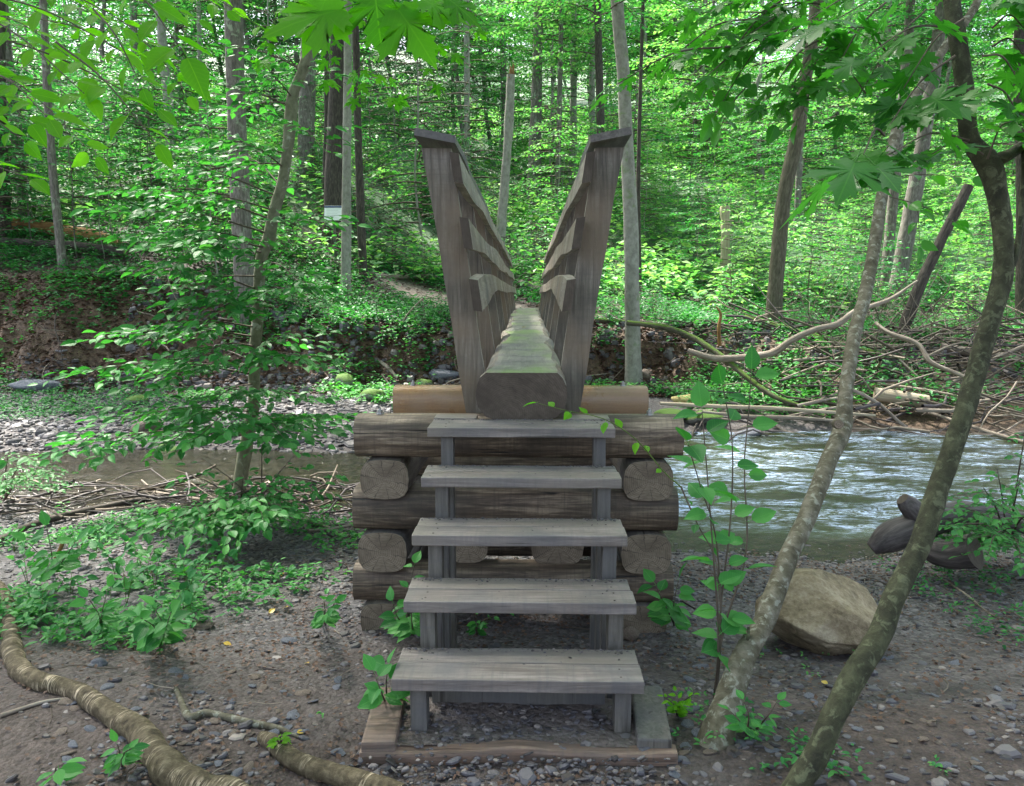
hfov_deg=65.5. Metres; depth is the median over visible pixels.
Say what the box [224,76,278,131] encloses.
sapling
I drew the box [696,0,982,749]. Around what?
leaning sapling
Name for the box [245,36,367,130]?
sapling
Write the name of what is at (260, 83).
sapling
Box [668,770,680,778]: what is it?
slate
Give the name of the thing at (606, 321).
fallen branch
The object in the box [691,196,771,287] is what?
sapling
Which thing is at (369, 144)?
shrub
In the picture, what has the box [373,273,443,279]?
fallen log
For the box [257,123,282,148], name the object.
shrub
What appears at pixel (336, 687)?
slate
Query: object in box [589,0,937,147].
maple branch
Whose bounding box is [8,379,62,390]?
stone
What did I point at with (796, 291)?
shrub
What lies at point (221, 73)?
forest tree
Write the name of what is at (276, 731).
slate
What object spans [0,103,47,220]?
sapling
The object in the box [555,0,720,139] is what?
forest tree
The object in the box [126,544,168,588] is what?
herb plant
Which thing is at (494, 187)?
shrub
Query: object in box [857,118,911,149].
sapling
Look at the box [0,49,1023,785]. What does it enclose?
ground
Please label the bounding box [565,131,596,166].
sapling
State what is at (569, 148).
sapling
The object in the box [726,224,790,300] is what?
sapling
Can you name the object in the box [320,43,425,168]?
sapling
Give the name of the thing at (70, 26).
forest tree
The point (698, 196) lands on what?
sapling
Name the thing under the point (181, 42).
forest tree
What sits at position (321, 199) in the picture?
shrub
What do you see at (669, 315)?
shrub
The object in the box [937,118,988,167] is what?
sapling
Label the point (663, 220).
sapling
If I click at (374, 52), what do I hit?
sapling
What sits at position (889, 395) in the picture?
fallen log
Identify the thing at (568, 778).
tray gravel
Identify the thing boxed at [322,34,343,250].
tree
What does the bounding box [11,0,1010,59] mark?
sky
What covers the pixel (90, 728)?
slate
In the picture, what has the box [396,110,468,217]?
sapling
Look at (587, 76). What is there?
forest tree
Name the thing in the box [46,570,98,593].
herb plant
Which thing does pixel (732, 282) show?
shrub
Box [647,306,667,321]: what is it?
shrub
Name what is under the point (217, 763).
slate
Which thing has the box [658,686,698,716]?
young plant
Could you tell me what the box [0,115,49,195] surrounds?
leafy branch
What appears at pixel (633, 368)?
tree
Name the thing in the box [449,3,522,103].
forest tree
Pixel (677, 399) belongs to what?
boulder
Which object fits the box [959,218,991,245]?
shrub
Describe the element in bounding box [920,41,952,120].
sapling
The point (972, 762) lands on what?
slate
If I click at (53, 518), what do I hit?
fallen branch
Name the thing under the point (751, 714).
foot herbs
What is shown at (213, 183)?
shrub
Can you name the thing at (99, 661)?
stone
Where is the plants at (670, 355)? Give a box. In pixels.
[93,274,1023,394]
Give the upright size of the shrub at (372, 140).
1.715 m
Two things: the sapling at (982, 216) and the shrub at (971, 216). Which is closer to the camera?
the sapling at (982, 216)
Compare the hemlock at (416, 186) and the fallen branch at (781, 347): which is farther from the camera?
the hemlock at (416, 186)
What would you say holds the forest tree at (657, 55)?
on the ground
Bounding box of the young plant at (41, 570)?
[10,510,92,583]
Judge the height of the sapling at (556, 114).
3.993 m
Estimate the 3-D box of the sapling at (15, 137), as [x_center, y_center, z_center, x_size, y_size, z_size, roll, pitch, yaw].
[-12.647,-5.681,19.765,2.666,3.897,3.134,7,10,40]
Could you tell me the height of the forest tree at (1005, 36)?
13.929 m
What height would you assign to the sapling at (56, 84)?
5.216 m
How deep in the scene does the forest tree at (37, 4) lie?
58.14 m
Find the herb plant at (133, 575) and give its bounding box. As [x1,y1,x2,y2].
[111,558,154,602]
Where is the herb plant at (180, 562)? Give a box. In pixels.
[161,538,199,578]
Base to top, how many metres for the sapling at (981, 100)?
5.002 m
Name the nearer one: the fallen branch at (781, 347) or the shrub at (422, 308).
the fallen branch at (781, 347)
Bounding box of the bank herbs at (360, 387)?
[0,270,1023,406]
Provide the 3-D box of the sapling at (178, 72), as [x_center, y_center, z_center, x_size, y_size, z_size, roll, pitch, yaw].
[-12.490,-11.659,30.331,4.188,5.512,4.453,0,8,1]
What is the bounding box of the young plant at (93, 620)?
[68,574,126,632]
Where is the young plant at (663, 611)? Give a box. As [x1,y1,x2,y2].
[637,562,695,630]
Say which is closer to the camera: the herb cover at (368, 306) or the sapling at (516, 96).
the herb cover at (368, 306)
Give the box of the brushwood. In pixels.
[761,246,1023,390]
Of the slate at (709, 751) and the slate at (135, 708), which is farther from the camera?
the slate at (135, 708)
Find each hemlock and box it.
[212,0,323,125]
[352,0,508,256]
[353,0,478,184]
[401,0,542,208]
[488,3,614,198]
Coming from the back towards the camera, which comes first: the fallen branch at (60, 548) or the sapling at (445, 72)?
the sapling at (445, 72)
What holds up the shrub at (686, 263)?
on the ground
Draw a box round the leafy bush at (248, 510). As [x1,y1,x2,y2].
[88,441,348,560]
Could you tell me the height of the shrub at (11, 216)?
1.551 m
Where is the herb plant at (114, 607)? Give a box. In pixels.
[91,574,128,611]
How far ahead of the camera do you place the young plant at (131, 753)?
2.72 m
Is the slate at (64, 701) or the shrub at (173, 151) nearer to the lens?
the slate at (64, 701)
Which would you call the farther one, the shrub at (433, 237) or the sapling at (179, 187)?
the shrub at (433, 237)
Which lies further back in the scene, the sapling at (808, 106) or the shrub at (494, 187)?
the sapling at (808, 106)
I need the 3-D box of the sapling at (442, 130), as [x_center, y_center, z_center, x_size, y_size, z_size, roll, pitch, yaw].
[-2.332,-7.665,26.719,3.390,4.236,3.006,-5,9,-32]
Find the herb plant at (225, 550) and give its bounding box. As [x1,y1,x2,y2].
[206,544,241,595]
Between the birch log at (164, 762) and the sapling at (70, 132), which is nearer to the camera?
the birch log at (164, 762)
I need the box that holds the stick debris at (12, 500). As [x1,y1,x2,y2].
[0,464,359,531]
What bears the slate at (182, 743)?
on the ground
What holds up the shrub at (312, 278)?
on the ground
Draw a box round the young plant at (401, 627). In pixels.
[379,551,424,642]
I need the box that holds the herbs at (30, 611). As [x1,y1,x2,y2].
[0,499,365,653]
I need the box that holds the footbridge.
[414,127,631,419]
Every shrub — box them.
[0,187,41,236]
[0,449,83,502]
[71,137,106,168]
[80,155,126,184]
[119,130,151,156]
[150,138,191,168]
[169,205,197,229]
[192,170,228,198]
[219,266,232,282]
[227,215,290,261]
[249,155,291,204]
[250,171,274,199]
[253,173,298,203]
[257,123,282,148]
[258,125,282,157]
[268,121,297,150]
[271,219,316,257]
[279,221,305,236]
[280,292,297,306]
[293,148,322,176]
[296,113,323,153]
[298,189,323,221]
[299,157,355,188]
[304,275,331,300]
[309,142,322,170]
[311,171,323,200]
[312,139,354,176]
[312,230,375,278]
[316,176,374,223]
[317,192,381,243]
[317,297,344,318]
[334,273,368,301]
[351,146,380,179]
[351,171,378,206]
[353,128,389,162]
[362,130,388,159]
[362,130,391,163]
[363,145,406,175]
[363,146,393,173]
[365,163,407,204]
[366,272,400,299]
[368,222,419,270]
[376,189,427,228]
[399,183,432,216]
[400,176,429,206]
[401,243,442,280]
[407,294,438,322]
[408,184,430,213]
[409,162,426,192]
[409,170,432,210]
[409,197,433,221]
[415,182,432,211]
[425,235,440,265]
[425,287,447,314]
[435,304,447,321]
[480,181,510,214]
[483,197,517,237]
[491,177,544,223]
[491,186,531,225]
[500,232,533,282]
[507,182,531,213]
[508,234,536,274]
[509,182,539,214]
[510,149,527,171]
[516,218,555,268]
[520,195,564,242]
[520,224,549,265]
[528,273,542,294]
[534,183,563,210]
[535,233,551,270]
[539,187,565,216]
[543,179,571,203]
[598,295,624,320]
[603,265,624,291]
[622,285,662,318]
[640,288,670,316]
[642,287,664,310]
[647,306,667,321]
[652,232,672,249]
[652,298,682,322]
[672,255,700,276]
[686,150,716,178]
[700,263,758,314]
[709,273,753,305]
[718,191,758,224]
[730,225,768,260]
[760,268,838,319]
[783,274,797,296]
[788,305,812,323]
[800,309,818,327]
[801,178,824,202]
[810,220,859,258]
[816,225,838,251]
[843,260,889,298]
[880,272,930,310]
[901,275,938,307]
[924,169,937,192]
[926,259,959,290]
[928,316,960,340]
[930,303,959,325]
[932,260,957,282]
[939,213,981,251]
[943,271,991,317]
[949,203,990,235]
[949,274,1005,319]
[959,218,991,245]
[960,312,981,337]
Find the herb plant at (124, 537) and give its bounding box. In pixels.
[120,534,167,573]
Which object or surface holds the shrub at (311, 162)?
on the ground
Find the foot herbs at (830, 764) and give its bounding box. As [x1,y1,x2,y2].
[749,727,872,780]
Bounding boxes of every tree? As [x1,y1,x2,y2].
[0,1,12,237]
[5,0,33,218]
[8,0,175,91]
[9,3,35,59]
[9,5,60,74]
[12,0,65,75]
[13,0,118,70]
[14,0,96,49]
[28,0,128,82]
[39,0,68,270]
[52,0,188,115]
[97,0,265,107]
[98,0,269,128]
[104,0,262,93]
[106,2,154,78]
[111,0,191,142]
[124,0,208,162]
[145,0,269,118]
[167,0,263,152]
[180,0,281,100]
[180,0,299,107]
[195,0,293,117]
[218,0,300,101]
[224,0,253,328]
[245,4,291,70]
[246,0,298,99]
[251,1,362,100]
[285,4,386,62]
[295,40,315,175]
[299,0,405,54]
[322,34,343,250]
[322,39,328,207]
[340,0,355,295]
[352,0,412,103]
[352,5,368,283]
[359,0,438,97]
[390,0,569,153]
[393,0,547,151]
[423,0,506,169]
[425,1,518,134]
[432,0,513,88]
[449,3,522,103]
[457,0,544,156]
[477,0,593,205]
[477,0,647,211]
[485,2,546,102]
[505,0,586,94]
[506,0,693,132]
[506,4,579,103]
[510,0,587,165]
[510,1,609,109]
[517,0,629,189]
[530,19,585,100]
[533,0,661,384]
[533,1,657,131]
[543,0,650,138]
[553,19,603,104]
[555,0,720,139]
[577,1,663,63]
[580,1,672,125]
[584,0,705,300]
[603,0,724,140]
[604,1,666,102]
[605,0,797,168]
[626,0,725,88]
[627,0,760,127]
[627,3,693,99]
[628,2,743,120]
[642,0,779,166]
[663,0,879,185]
[690,0,799,152]
[693,4,757,109]
[732,2,761,96]
[741,0,886,241]
[765,0,823,322]
[769,0,936,167]
[770,3,878,115]
[803,0,934,295]
[806,2,930,130]
[830,0,929,102]
[831,0,945,149]
[839,0,932,147]
[853,0,995,304]
[877,1,1007,98]
[878,0,1002,163]
[881,0,1013,128]
[893,184,973,343]
[910,0,1023,319]
[910,28,993,99]
[919,0,1011,88]
[920,0,1011,127]
[939,35,1015,183]
[944,4,1013,120]
[972,17,1013,101]
[983,16,1012,96]
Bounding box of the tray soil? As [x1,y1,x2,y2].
[397,696,635,747]
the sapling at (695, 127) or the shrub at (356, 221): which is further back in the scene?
the sapling at (695, 127)
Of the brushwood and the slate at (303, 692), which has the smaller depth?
the slate at (303, 692)
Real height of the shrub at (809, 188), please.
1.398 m
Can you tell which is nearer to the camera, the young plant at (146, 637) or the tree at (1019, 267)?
the young plant at (146, 637)
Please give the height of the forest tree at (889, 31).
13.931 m
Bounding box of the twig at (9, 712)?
[0,697,67,717]
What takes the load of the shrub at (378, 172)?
on the ground
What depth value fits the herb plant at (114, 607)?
4.81 m
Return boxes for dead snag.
[496,65,514,244]
[720,205,732,292]
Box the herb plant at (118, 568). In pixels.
[96,541,132,579]
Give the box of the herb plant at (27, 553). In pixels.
[6,545,35,583]
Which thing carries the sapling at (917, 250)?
on the ground
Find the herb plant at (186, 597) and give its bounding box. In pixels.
[154,573,211,619]
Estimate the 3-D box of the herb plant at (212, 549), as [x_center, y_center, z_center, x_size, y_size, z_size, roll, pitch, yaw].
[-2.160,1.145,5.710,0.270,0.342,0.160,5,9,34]
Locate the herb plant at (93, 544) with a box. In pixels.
[89,523,114,560]
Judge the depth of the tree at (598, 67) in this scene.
27.56 m
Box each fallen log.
[0,237,128,255]
[11,217,123,244]
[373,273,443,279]
[517,279,539,290]
[743,315,883,358]
[873,387,929,407]
[940,343,1023,364]
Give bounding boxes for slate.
[55,727,67,735]
[57,698,73,704]
[60,750,76,755]
[62,756,71,763]
[68,740,77,747]
[69,705,81,710]
[84,725,95,731]
[100,683,114,689]
[130,706,141,710]
[168,667,182,672]
[175,741,187,745]
[182,674,189,678]
[193,757,205,764]
[209,717,221,723]
[214,760,222,766]
[228,729,238,736]
[230,767,242,776]
[243,761,253,771]
[248,673,260,679]
[257,684,267,690]
[269,728,279,733]
[284,724,292,729]
[287,711,299,719]
[292,729,308,733]
[295,689,310,695]
[330,748,345,755]
[332,684,340,689]
[334,676,341,682]
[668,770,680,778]
[678,750,688,755]
[678,755,685,761]
[680,742,691,748]
[681,719,693,727]
[683,675,696,681]
[691,705,699,710]
[691,728,699,736]
[692,664,707,667]
[703,749,716,753]
[735,738,746,746]
[762,743,773,749]
[764,746,774,752]
[765,699,779,707]
[773,735,781,740]
[796,710,804,713]
[803,692,813,697]
[851,726,863,731]
[885,739,897,742]
[918,736,928,741]
[927,720,935,725]
[933,739,942,743]
[934,761,952,767]
[948,659,959,664]
[970,760,979,764]
[974,765,984,770]
[993,685,1002,690]
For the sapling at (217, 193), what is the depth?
17.68 m
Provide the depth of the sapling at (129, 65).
35.84 m
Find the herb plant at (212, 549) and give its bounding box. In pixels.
[193,526,221,574]
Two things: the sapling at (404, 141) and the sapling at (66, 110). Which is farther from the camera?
the sapling at (404, 141)
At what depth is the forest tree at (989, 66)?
54.56 m
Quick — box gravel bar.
[0,349,399,454]
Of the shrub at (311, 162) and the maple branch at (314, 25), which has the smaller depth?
the maple branch at (314, 25)
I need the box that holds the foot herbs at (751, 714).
[670,687,772,744]
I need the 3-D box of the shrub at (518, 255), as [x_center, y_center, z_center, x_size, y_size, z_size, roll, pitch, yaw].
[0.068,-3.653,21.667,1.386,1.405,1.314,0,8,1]
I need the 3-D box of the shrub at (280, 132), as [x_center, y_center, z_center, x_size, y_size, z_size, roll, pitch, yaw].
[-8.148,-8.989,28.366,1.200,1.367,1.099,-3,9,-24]
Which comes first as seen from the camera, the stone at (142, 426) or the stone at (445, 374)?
the stone at (142, 426)
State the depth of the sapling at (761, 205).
24.65 m
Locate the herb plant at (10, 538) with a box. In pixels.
[3,527,25,551]
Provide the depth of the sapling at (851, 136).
31.80 m
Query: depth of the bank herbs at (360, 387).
15.01 m
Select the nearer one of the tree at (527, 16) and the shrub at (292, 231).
the shrub at (292, 231)
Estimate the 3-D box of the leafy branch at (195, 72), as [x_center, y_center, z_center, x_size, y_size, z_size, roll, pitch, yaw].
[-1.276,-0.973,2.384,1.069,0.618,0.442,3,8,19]
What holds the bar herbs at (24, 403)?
on the gravel bar
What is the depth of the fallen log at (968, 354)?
14.65 m
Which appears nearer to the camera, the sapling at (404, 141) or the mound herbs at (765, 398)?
the mound herbs at (765, 398)
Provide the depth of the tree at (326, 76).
23.18 m
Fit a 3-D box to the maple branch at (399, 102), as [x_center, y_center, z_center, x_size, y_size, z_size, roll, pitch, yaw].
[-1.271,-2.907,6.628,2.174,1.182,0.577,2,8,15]
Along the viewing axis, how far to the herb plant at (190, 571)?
5.13 m
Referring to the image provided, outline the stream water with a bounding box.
[0,429,1023,563]
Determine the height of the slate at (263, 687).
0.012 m
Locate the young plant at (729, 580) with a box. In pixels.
[669,345,779,697]
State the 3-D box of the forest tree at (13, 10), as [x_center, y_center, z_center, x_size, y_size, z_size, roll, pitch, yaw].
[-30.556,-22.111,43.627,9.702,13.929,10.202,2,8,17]
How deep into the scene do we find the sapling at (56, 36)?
33.27 m
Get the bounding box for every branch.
[0,0,214,169]
[0,0,277,174]
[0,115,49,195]
[0,493,186,542]
[54,544,63,557]
[154,491,349,536]
[173,686,298,738]
[250,0,489,112]
[261,0,481,69]
[375,357,398,378]
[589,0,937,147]
[594,318,624,323]
[626,320,804,407]
[660,402,875,416]
[687,280,917,361]
[702,410,833,421]
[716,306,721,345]
[855,578,939,591]
[874,322,983,387]
[931,572,999,617]
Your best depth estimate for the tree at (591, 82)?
33.36 m
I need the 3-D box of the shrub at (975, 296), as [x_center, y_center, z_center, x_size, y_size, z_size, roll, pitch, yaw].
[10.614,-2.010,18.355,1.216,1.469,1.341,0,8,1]
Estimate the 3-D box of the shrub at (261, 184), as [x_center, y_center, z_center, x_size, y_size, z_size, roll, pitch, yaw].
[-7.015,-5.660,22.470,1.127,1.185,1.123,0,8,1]
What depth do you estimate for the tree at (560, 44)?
29.70 m
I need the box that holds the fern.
[934,432,1023,576]
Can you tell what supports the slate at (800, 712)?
on the ground
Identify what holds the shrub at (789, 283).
on the ground
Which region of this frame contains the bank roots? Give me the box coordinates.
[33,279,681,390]
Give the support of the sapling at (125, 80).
on the ground
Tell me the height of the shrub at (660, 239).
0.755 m
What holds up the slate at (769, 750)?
on the ground
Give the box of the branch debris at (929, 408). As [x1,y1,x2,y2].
[640,286,1023,442]
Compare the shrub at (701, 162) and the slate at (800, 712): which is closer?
the slate at (800, 712)
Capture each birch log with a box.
[0,581,250,785]
[257,731,407,785]
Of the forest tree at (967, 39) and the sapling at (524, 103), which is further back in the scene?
the forest tree at (967, 39)
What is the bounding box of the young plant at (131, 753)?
[101,729,149,776]
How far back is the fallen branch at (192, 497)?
7.43 m
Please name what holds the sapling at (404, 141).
on the ground
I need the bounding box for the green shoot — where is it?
[524,402,729,633]
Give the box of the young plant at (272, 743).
[267,732,291,747]
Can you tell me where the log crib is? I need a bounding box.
[352,380,683,632]
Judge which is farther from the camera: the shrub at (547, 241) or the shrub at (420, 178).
the shrub at (420, 178)
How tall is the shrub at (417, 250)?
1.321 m
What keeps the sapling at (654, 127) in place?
on the ground
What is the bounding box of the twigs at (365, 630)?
[1,545,1021,784]
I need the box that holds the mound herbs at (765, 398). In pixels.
[660,319,871,418]
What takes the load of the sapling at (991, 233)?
on the ground
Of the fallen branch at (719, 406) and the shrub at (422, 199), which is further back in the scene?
the shrub at (422, 199)
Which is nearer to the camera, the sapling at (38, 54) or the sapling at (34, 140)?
the sapling at (34, 140)
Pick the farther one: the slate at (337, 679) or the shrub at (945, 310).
the shrub at (945, 310)
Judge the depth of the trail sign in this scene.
19.97 m
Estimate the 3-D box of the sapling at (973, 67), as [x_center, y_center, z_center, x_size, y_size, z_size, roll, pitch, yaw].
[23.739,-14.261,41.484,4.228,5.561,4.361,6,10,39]
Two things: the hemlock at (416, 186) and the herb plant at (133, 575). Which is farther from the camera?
the hemlock at (416, 186)
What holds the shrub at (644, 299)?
on the ground
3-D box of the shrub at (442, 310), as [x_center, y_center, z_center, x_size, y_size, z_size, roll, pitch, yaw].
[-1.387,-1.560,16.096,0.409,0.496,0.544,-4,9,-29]
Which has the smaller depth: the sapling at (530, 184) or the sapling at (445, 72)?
the sapling at (530, 184)
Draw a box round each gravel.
[0,493,1023,606]
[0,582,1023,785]
[357,703,680,785]
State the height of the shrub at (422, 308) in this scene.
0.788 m
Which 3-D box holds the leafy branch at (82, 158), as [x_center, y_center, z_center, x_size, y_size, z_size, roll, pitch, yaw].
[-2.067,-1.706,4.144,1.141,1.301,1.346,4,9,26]
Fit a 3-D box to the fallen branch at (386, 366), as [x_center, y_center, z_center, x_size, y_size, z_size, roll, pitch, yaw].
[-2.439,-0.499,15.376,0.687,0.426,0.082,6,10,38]
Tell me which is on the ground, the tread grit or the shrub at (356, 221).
the shrub at (356, 221)
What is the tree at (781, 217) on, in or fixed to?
on the ground
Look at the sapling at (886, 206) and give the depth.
26.61 m
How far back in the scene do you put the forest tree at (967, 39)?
49.71 m
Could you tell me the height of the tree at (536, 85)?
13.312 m
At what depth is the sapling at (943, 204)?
27.31 m
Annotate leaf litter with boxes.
[0,273,688,397]
[0,503,1023,785]
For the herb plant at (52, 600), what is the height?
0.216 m
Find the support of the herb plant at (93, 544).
on the ground
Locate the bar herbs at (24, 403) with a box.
[0,370,392,433]
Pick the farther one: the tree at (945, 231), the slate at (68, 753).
the tree at (945, 231)
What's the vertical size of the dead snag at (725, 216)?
2.640 m
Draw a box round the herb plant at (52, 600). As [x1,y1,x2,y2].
[29,582,68,617]
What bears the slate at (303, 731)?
on the ground
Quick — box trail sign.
[324,206,341,267]
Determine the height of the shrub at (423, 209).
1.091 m
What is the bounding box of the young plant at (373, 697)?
[357,648,409,709]
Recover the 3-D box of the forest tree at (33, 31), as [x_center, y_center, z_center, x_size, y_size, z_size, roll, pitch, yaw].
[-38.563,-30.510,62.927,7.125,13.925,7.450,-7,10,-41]
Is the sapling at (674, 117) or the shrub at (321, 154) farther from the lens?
the sapling at (674, 117)
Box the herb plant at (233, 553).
[209,527,251,571]
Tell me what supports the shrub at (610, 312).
on the ground
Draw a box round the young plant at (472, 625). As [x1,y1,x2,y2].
[466,613,513,635]
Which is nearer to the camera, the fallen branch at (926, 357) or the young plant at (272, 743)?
the young plant at (272, 743)
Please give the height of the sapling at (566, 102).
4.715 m
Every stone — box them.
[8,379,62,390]
[90,657,107,666]
[124,394,148,405]
[129,420,161,432]
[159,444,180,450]
[194,620,214,629]
[281,637,297,643]
[334,372,354,388]
[360,389,385,400]
[415,379,432,384]
[429,368,458,379]
[623,626,639,641]
[642,369,652,379]
[684,410,723,423]
[733,428,760,435]
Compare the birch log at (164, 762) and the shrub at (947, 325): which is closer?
the birch log at (164, 762)
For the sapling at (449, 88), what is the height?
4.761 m
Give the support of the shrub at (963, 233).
on the ground
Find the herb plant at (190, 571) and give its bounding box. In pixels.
[167,543,208,589]
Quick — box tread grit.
[404,418,631,668]
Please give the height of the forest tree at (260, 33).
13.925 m
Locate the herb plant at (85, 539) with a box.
[67,527,96,558]
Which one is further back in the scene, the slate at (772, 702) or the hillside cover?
the hillside cover
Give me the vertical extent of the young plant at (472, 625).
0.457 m
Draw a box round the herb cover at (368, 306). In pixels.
[0,185,1023,370]
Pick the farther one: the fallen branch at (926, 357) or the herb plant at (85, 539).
the fallen branch at (926, 357)
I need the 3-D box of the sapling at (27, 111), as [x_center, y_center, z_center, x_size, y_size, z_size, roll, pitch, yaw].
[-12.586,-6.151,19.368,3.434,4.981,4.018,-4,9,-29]
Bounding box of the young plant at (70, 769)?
[35,757,86,785]
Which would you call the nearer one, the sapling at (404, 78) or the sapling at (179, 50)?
the sapling at (179, 50)
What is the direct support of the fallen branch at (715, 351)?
on the branch debris at (929, 408)
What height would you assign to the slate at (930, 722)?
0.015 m
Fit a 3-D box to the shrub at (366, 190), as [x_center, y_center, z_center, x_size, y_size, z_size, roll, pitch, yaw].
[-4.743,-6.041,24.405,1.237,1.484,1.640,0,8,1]
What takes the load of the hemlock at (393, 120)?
on the ground
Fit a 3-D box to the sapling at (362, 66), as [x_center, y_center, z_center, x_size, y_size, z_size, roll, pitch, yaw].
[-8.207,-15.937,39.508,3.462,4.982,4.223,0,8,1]
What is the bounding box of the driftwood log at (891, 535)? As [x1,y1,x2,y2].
[867,494,1023,569]
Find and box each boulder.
[653,408,684,419]
[671,394,714,403]
[755,568,877,655]
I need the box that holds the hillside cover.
[9,73,1015,310]
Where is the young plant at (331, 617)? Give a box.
[310,594,346,628]
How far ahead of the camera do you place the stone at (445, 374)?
15.22 m
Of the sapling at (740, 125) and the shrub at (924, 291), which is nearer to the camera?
the shrub at (924, 291)
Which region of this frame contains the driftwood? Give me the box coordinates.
[976,513,1023,533]
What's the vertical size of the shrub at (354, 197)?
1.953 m
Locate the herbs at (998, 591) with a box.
[872,534,1023,649]
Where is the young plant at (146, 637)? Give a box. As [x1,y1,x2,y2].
[117,595,191,653]
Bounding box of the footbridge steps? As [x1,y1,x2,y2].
[359,414,677,765]
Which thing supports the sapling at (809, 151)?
on the ground
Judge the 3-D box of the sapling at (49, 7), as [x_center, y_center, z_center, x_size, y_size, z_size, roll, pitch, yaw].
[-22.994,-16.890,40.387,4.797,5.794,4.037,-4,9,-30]
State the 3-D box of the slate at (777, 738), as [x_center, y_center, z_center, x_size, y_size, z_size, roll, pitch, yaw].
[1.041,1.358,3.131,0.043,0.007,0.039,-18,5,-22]
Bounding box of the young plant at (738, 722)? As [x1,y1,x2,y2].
[718,689,790,740]
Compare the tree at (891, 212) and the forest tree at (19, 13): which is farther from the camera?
the forest tree at (19, 13)
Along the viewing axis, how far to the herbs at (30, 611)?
5.16 m
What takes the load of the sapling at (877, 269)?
on the ground
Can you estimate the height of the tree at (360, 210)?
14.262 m
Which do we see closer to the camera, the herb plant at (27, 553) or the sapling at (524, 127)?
the herb plant at (27, 553)
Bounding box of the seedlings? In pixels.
[90,646,950,775]
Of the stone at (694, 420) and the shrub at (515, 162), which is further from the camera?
the shrub at (515, 162)
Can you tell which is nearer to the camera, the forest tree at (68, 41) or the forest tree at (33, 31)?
the forest tree at (68, 41)
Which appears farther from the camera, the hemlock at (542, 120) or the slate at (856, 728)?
the hemlock at (542, 120)
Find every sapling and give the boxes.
[0,28,374,498]
[0,44,71,207]
[0,59,89,238]
[0,71,79,247]
[0,72,138,256]
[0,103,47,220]
[2,95,70,215]
[6,21,105,195]
[7,85,67,197]
[8,76,112,191]
[9,8,84,147]
[9,10,74,114]
[9,39,58,137]
[10,8,98,139]
[10,14,75,142]
[13,4,106,95]
[26,82,111,195]
[33,104,165,235]
[50,7,120,86]
[52,29,155,181]
[53,56,126,151]
[57,54,180,195]
[57,137,153,258]
[70,37,107,89]
[73,39,190,181]
[80,63,210,197]
[81,74,174,184]
[91,18,158,92]
[93,72,141,145]
[97,65,226,188]
[99,49,162,136]
[109,40,163,109]
[114,2,225,140]
[119,7,225,154]
[126,78,297,273]
[127,72,182,134]
[131,160,220,260]
[144,97,314,266]
[145,37,226,156]
[153,97,291,268]
[211,66,258,119]
[224,38,315,142]
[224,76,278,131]
[244,0,299,80]
[244,27,297,107]
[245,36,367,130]
[264,58,298,109]
[271,37,396,158]
[317,23,379,105]
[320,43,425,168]
[352,37,400,126]
[360,40,420,111]
[372,38,429,110]
[373,99,447,203]
[382,30,463,136]
[393,100,490,195]
[396,24,471,131]
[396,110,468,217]
[419,64,475,122]
[455,56,529,149]
[460,46,562,161]
[485,79,524,147]
[486,49,586,169]
[486,58,555,134]
[492,76,577,178]
[497,96,606,222]
[515,88,547,149]
[522,96,611,204]
[525,81,569,134]
[542,81,569,129]
[543,72,612,148]
[562,41,617,122]
[565,73,680,200]
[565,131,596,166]
[576,77,699,220]
[580,105,668,192]
[603,37,668,126]
[605,76,704,195]
[605,80,690,177]
[614,142,687,248]
[615,126,671,209]
[633,115,668,164]
[641,182,675,235]
[641,192,678,237]
[642,60,674,129]
[642,72,744,205]
[646,84,706,167]
[650,85,678,146]
[651,163,715,231]
[659,178,746,282]
[665,57,743,159]
[667,161,734,241]
[672,62,770,180]
[685,175,736,249]
[691,95,770,189]
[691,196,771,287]
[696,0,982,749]
[710,121,784,206]
[718,92,802,200]
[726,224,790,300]
[727,103,784,158]
[732,172,813,253]
[733,81,853,215]
[744,54,814,164]
[744,101,848,220]
[749,205,812,275]
[751,85,821,165]
[768,67,843,134]
[768,76,876,200]
[768,96,846,175]
[769,93,860,185]
[774,0,1023,785]
[781,74,877,165]
[786,195,870,303]
[786,202,854,289]
[800,238,864,317]
[805,105,881,176]
[814,30,872,117]
[816,70,878,151]
[816,220,917,320]
[819,189,900,269]
[825,186,904,251]
[832,78,916,154]
[833,68,954,179]
[836,196,898,261]
[841,227,908,309]
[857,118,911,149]
[858,58,918,134]
[858,173,929,231]
[859,152,932,233]
[868,129,941,199]
[873,130,915,166]
[895,216,948,285]
[901,133,959,204]
[903,77,957,164]
[905,119,951,153]
[908,229,941,280]
[910,236,965,298]
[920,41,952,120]
[924,160,987,234]
[925,144,976,208]
[933,64,1004,166]
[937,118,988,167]
[940,190,1015,290]
[942,29,1006,122]
[944,66,994,133]
[948,176,990,237]
[953,84,1005,134]
[953,186,1015,257]
[962,89,1015,190]
[965,123,1015,209]
[973,193,1015,274]
[978,114,1008,151]
[987,129,1015,180]
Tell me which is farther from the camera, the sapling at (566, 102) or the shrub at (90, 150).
the sapling at (566, 102)
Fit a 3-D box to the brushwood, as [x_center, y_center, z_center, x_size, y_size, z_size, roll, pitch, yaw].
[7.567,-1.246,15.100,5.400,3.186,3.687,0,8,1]
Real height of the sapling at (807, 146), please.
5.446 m
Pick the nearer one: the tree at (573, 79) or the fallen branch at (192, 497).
the fallen branch at (192, 497)
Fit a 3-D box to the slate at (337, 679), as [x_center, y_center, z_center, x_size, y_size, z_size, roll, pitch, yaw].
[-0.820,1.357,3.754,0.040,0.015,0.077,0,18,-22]

